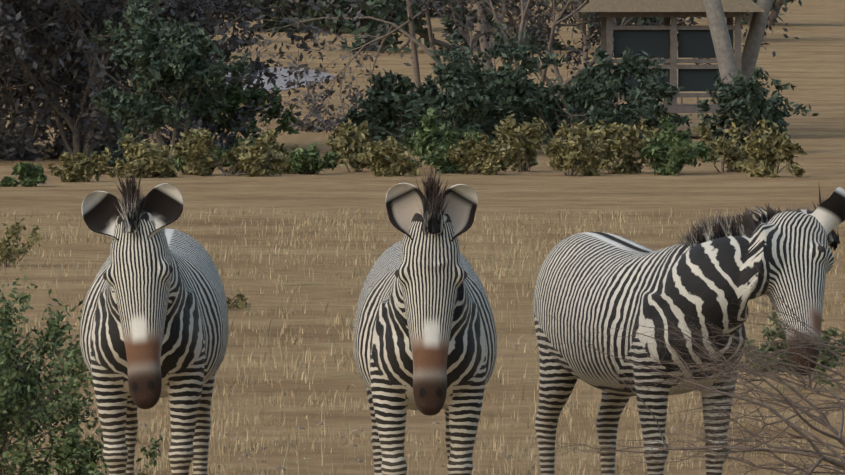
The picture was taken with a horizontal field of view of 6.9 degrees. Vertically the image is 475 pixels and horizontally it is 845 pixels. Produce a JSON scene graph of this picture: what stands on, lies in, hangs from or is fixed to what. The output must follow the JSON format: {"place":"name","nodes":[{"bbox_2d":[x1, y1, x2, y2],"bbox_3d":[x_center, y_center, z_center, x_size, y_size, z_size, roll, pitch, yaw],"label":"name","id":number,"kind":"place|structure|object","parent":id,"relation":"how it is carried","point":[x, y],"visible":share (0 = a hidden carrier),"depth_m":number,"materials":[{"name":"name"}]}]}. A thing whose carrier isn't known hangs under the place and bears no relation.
{"place":"outdoors","nodes":[
{"label":"outdoors","id":0,"kind":"place"},
{"bbox_2d":[35,421,799,470],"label":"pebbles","id":1,"kind":"object","parent":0,"point":[356,435],"visible":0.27,"depth_m":44.10,"materials":[{"name":"stone"}]},
{"bbox_2d":[0,0,844,474],"bbox_3d":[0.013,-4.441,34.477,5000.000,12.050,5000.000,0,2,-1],"label":"ground","id":2,"kind":"structure","parent":0,"point":[810,64],"depth_m":82.57,"materials":[{"name":"soil"}]},
{"bbox_2d":[0,217,41,266],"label":"shrub","id":3,"kind":"object","parent":2,"relation":"on","point":[8,248],"visible":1,"depth_m":74.55,"materials":[{"name":"green plant"}]},
{"bbox_2d":[0,161,47,186],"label":"shrub","id":4,"kind":"object","parent":2,"relation":"on","point":[30,174],"visible":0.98,"depth_m":109.16,"materials":[{"name":"green plant"}]},
{"bbox_2d":[0,265,104,474],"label":"green bush","id":5,"kind":"object","parent":2,"relation":"on","point":[22,392],"visible":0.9,"depth_m":37.60,"materials":[{"name":"green plant"}]},
{"bbox_2d":[0,0,138,161],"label":"bare thicket tree","id":6,"kind":"object","parent":2,"relation":"on","point":[7,22],"visible":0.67,"depth_m":128.34,"materials":[{"name":"grey plant"}]},
{"bbox_2d":[1,427,162,474],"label":"green bush","id":7,"kind":"object","parent":2,"relation":"on","point":[71,451],"visible":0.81,"depth_m":37.08,"materials":[{"name":"green plant"}]},
{"bbox_2d":[47,147,116,181],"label":"shrub","id":8,"kind":"object","parent":2,"relation":"on","point":[78,166],"visible":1,"depth_m":112.21,"materials":[{"name":"green plant"}]},
{"bbox_2d":[0,0,237,159],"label":"bare thicket tree","id":9,"kind":"object","parent":2,"relation":"on","point":[42,135],"visible":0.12,"depth_m":130.02,"materials":[{"name":"grey plant"}]},
{"bbox_2d":[0,0,265,146],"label":"bare thicket tree","id":10,"kind":"object","parent":2,"relation":"on","point":[34,88],"visible":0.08,"depth_m":137.48,"materials":[{"name":"grey plant"}]},
{"bbox_2d":[0,0,276,158],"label":"bare thicket tree","id":11,"kind":"object","parent":2,"relation":"on","point":[94,118],"visible":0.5,"depth_m":129.34,"materials":[{"name":"grey plant"}]},
{"bbox_2d":[115,134,177,177],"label":"shrub","id":12,"kind":"object","parent":2,"relation":"on","point":[138,156],"visible":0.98,"depth_m":115.15,"materials":[{"name":"green plant"}]},
{"bbox_2d":[80,167,227,474],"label":"zebra","id":13,"kind":"object","parent":2,"relation":"on","point":[154,323],"visible":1,"depth_m":34.89},
{"bbox_2d":[1,0,324,150],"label":"bare thicket tree","id":14,"kind":"object","parent":2,"relation":"on","point":[236,115],"visible":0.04,"depth_m":137.30,"materials":[{"name":"grey plant"}]},
{"bbox_2d":[89,0,255,166],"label":"green tree","id":15,"kind":"object","parent":2,"relation":"on","point":[175,63],"visible":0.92,"depth_m":122.80,"materials":[{"name":"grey plant"}]},
{"bbox_2d":[171,134,216,174],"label":"shrub","id":16,"kind":"object","parent":2,"relation":"on","point":[178,166],"visible":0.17,"depth_m":117.30,"materials":[{"name":"green plant"}]},
{"bbox_2d":[169,127,288,176],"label":"shrub","id":17,"kind":"object","parent":2,"relation":"on","point":[249,160],"visible":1,"depth_m":116.31,"materials":[{"name":"green plant"}]},
{"bbox_2d":[166,55,299,146],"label":"bush","id":18,"kind":"object","parent":2,"relation":"on","point":[234,97],"visible":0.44,"depth_m":140.52,"materials":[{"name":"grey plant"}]},
{"bbox_2d":[226,287,250,308],"bbox_3d":[-2.047,0.416,63.590,1.013,0.602,0.588,0,2,-1],"label":"shrub","id":19,"kind":"object","parent":2,"relation":"on","point":[239,304],"visible":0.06,"depth_m":63.69,"materials":[{"name":"green plant"}]},
{"bbox_2d":[213,135,269,166],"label":"shrub","id":20,"kind":"object","parent":2,"relation":"on","point":[219,154],"visible":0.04,"depth_m":123.45,"materials":[{"name":"green plant"}]},
{"bbox_2d":[230,129,305,173],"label":"shrub","id":21,"kind":"object","parent":2,"relation":"on","point":[277,147],"visible":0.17,"depth_m":118.28,"materials":[{"name":"green plant"}]},
{"bbox_2d":[211,67,333,91],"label":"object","id":22,"kind":"object","parent":2,"relation":"on","point":[280,81],"visible":0.23,"depth_m":209.77,"materials":[{"name":"grey"}]},
{"bbox_2d":[286,141,339,174],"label":"shrub","id":23,"kind":"object","parent":2,"relation":"on","point":[310,158],"visible":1,"depth_m":117.24,"materials":[{"name":"green plant"}]},
{"bbox_2d":[227,0,407,33],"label":"acacia tree","id":24,"kind":"object","parent":2,"relation":"on","point":[349,25],"visible":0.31,"depth_m":281.22,"materials":[{"name":"green plant"}]},
{"bbox_2d":[325,117,385,171],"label":"shrub","id":25,"kind":"object","parent":2,"relation":"on","point":[346,141],"visible":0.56,"depth_m":119.19,"materials":[{"name":"green plant"}]},
{"bbox_2d":[341,96,400,142],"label":"bush","id":26,"kind":"object","parent":2,"relation":"on","point":[353,116],"visible":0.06,"depth_m":141.53,"materials":[{"name":"green plant"}]},
{"bbox_2d":[270,0,493,16],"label":"tree","id":27,"kind":"object","parent":2,"relation":"on","point":[434,11],"visible":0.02,"depth_m":317.54,"materials":[{"name":"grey plant"}]},
{"bbox_2d":[357,136,424,176],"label":"shrub","id":28,"kind":"object","parent":2,"relation":"on","point":[392,159],"visible":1,"depth_m":116.18,"materials":[{"name":"green plant"}]},
{"bbox_2d":[355,70,452,150],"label":"bush","id":29,"kind":"object","parent":2,"relation":"on","point":[382,92],"visible":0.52,"depth_m":136.98,"materials":[{"name":"green plant"}]},
{"bbox_2d":[406,0,420,90],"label":"tree trunk","id":30,"kind":"object","parent":2,"relation":"on","point":[416,71],"visible":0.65,"depth_m":159.11,"materials":[{"name":"grey plant"}]},
{"bbox_2d":[353,167,496,474],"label":"zebra","id":31,"kind":"object","parent":2,"relation":"on","point":[424,337],"visible":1,"depth_m":33.84},
{"bbox_2d":[9,391,844,474],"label":"short grass","id":32,"kind":"structure","parent":2,"relation":"on","point":[166,456],"depth_m":44.21,"materials":[{"name":"beige plant"}]},
{"bbox_2d":[211,0,659,132],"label":"bare tree","id":33,"kind":"object","parent":2,"relation":"on","point":[311,126],"visible":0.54,"depth_m":159.04,"materials":[{"name":"grey plant"}]},
{"bbox_2d":[351,42,522,152],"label":"bush","id":34,"kind":"object","parent":2,"relation":"on","point":[471,111],"visible":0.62,"depth_m":133.03,"materials":[{"name":"green plant"}]},
{"bbox_2d":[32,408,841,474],"bbox_3d":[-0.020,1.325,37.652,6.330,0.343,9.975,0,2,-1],"label":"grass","id":35,"kind":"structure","parent":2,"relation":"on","point":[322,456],"depth_m":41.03,"materials":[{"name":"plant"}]},
{"bbox_2d":[402,108,480,173],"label":"shrub","id":36,"kind":"object","parent":2,"relation":"on","point":[428,138],"visible":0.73,"depth_m":118.24,"materials":[{"name":"green plant"}]},
{"bbox_2d":[417,130,492,164],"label":"shrub","id":37,"kind":"object","parent":2,"relation":"on","point":[474,135],"visible":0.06,"depth_m":124.39,"materials":[{"name":"green plant"}]},
{"bbox_2d":[319,0,637,52],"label":"tree","id":38,"kind":"object","parent":2,"relation":"on","point":[400,17],"visible":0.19,"depth_m":248.11,"materials":[{"name":"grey plant"}]},
{"bbox_2d":[445,131,513,174],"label":"shrub","id":39,"kind":"object","parent":2,"relation":"on","point":[495,160],"visible":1,"depth_m":117.43,"materials":[{"name":"green plant"}]},
{"bbox_2d":[476,2,495,117],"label":"tree trunk","id":40,"kind":"object","parent":2,"relation":"on","point":[484,44],"visible":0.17,"depth_m":164.53,"materials":[{"name":"grey plant"}]},
{"bbox_2d":[412,23,562,147],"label":"bush","id":41,"kind":"object","parent":2,"relation":"on","point":[495,52],"visible":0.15,"depth_m":136.25,"materials":[{"name":"green plant"}]},
{"bbox_2d":[407,0,616,131],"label":"bare tree","id":42,"kind":"object","parent":2,"relation":"on","point":[533,3],"visible":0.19,"depth_m":153.75,"materials":[{"name":"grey plant"}]},
{"bbox_2d":[491,114,548,171],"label":"shrub","id":43,"kind":"object","parent":2,"relation":"on","point":[524,139],"visible":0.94,"depth_m":119.34,"materials":[{"name":"green plant"}]},
{"bbox_2d":[543,121,604,175],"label":"shrub","id":44,"kind":"object","parent":2,"relation":"on","point":[571,150],"visible":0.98,"depth_m":116.30,"materials":[{"name":"green plant"}]},
{"bbox_2d":[495,34,664,154],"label":"bush","id":45,"kind":"object","parent":2,"relation":"on","point":[540,101],"visible":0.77,"depth_m":134.23,"materials":[{"name":"green plant"}]},
{"bbox_2d":[381,0,798,121],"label":"bare tree","id":46,"kind":"object","parent":2,"relation":"on","point":[586,45],"visible":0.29,"depth_m":151.91,"materials":[{"name":"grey plant"}]},
{"bbox_2d":[542,47,692,148],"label":"bush","id":47,"kind":"object","parent":2,"relation":"on","point":[633,65],"visible":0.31,"depth_m":139.02,"materials":[{"name":"green plant"}]},
{"bbox_2d":[572,117,664,173],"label":"shrub","id":48,"kind":"object","parent":2,"relation":"on","point":[622,145],"visible":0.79,"depth_m":118.17,"materials":[{"name":"green plant"}]},
{"bbox_2d":[578,0,764,132],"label":"wooden cabin","id":49,"kind":"object","parent":2,"relation":"on","point":[693,41],"visible":0.5,"depth_m":147.90,"materials":[{"name":"brown wood"}]},
{"bbox_2d":[639,112,713,175],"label":"shrub","id":50,"kind":"object","parent":2,"relation":"on","point":[672,151],"visible":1,"depth_m":117.38,"materials":[{"name":"green plant"}]},
{"bbox_2d":[572,0,801,40],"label":"green bank tree","id":51,"kind":"object","parent":2,"relation":"on","point":[650,20],"visible":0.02,"depth_m":265.80,"materials":[{"name":"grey plant"}]},
{"bbox_2d":[531,266,844,474],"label":"dead thorn branch","id":52,"kind":"object","parent":2,"relation":"on","point":[794,406],"visible":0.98,"depth_m":33.38,"materials":[{"name":"brown wood"}]},
{"bbox_2d":[533,186,844,474],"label":"zebra","id":53,"kind":"object","parent":2,"relation":"on","point":[594,280],"visible":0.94,"depth_m":35.45},
{"bbox_2d":[703,0,737,127],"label":"tree trunk","id":54,"kind":"object","parent":2,"relation":"on","point":[723,48],"visible":0.52,"depth_m":141.29,"materials":[{"name":"grey wood"}]},
{"bbox_2d":[692,121,763,172],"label":"shrub","id":55,"kind":"object","parent":2,"relation":"on","point":[735,156],"visible":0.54,"depth_m":119.28,"materials":[{"name":"green plant"}]},
{"bbox_2d":[725,0,772,134],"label":"tree trunk","id":56,"kind":"object","parent":2,"relation":"on","point":[753,41],"visible":0.44,"depth_m":149.31,"materials":[{"name":"grey wood"}]},
{"bbox_2d":[695,66,818,147],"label":"bush","id":57,"kind":"object","parent":2,"relation":"on","point":[752,106],"visible":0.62,"depth_m":135.33,"materials":[{"name":"green plant"}]},
{"bbox_2d":[734,0,786,25],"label":"acacia tree","id":58,"kind":"object","parent":2,"relation":"on","point":[776,4],"visible":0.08,"depth_m":298.90,"materials":[{"name":"green plant"}]},
{"bbox_2d":[743,118,807,177],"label":"shrub","id":59,"kind":"object","parent":2,"relation":"on","point":[770,148],"visible":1,"depth_m":115.48,"materials":[{"name":"green plant"}]},
{"bbox_2d":[745,307,844,389],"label":"shrub","id":60,"kind":"object","parent":2,"relation":"on","point":[832,332],"visible":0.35,"depth_m":50.11,"materials":[{"name":"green plant"}]},
{"bbox_2d":[777,434,843,474],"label":"dead thorn branch","id":61,"kind":"object","parent":2,"relation":"on","point":[798,465],"visible":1,"depth_m":32.40,"materials":[{"name":"brown wood"}]},
{"bbox_2d":[0,206,844,402],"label":"grass","id":62,"kind":"structure","parent":0,"point":[500,273],"depth_m":74.17,"materials":[{"name":"beige plant"}]}
]}

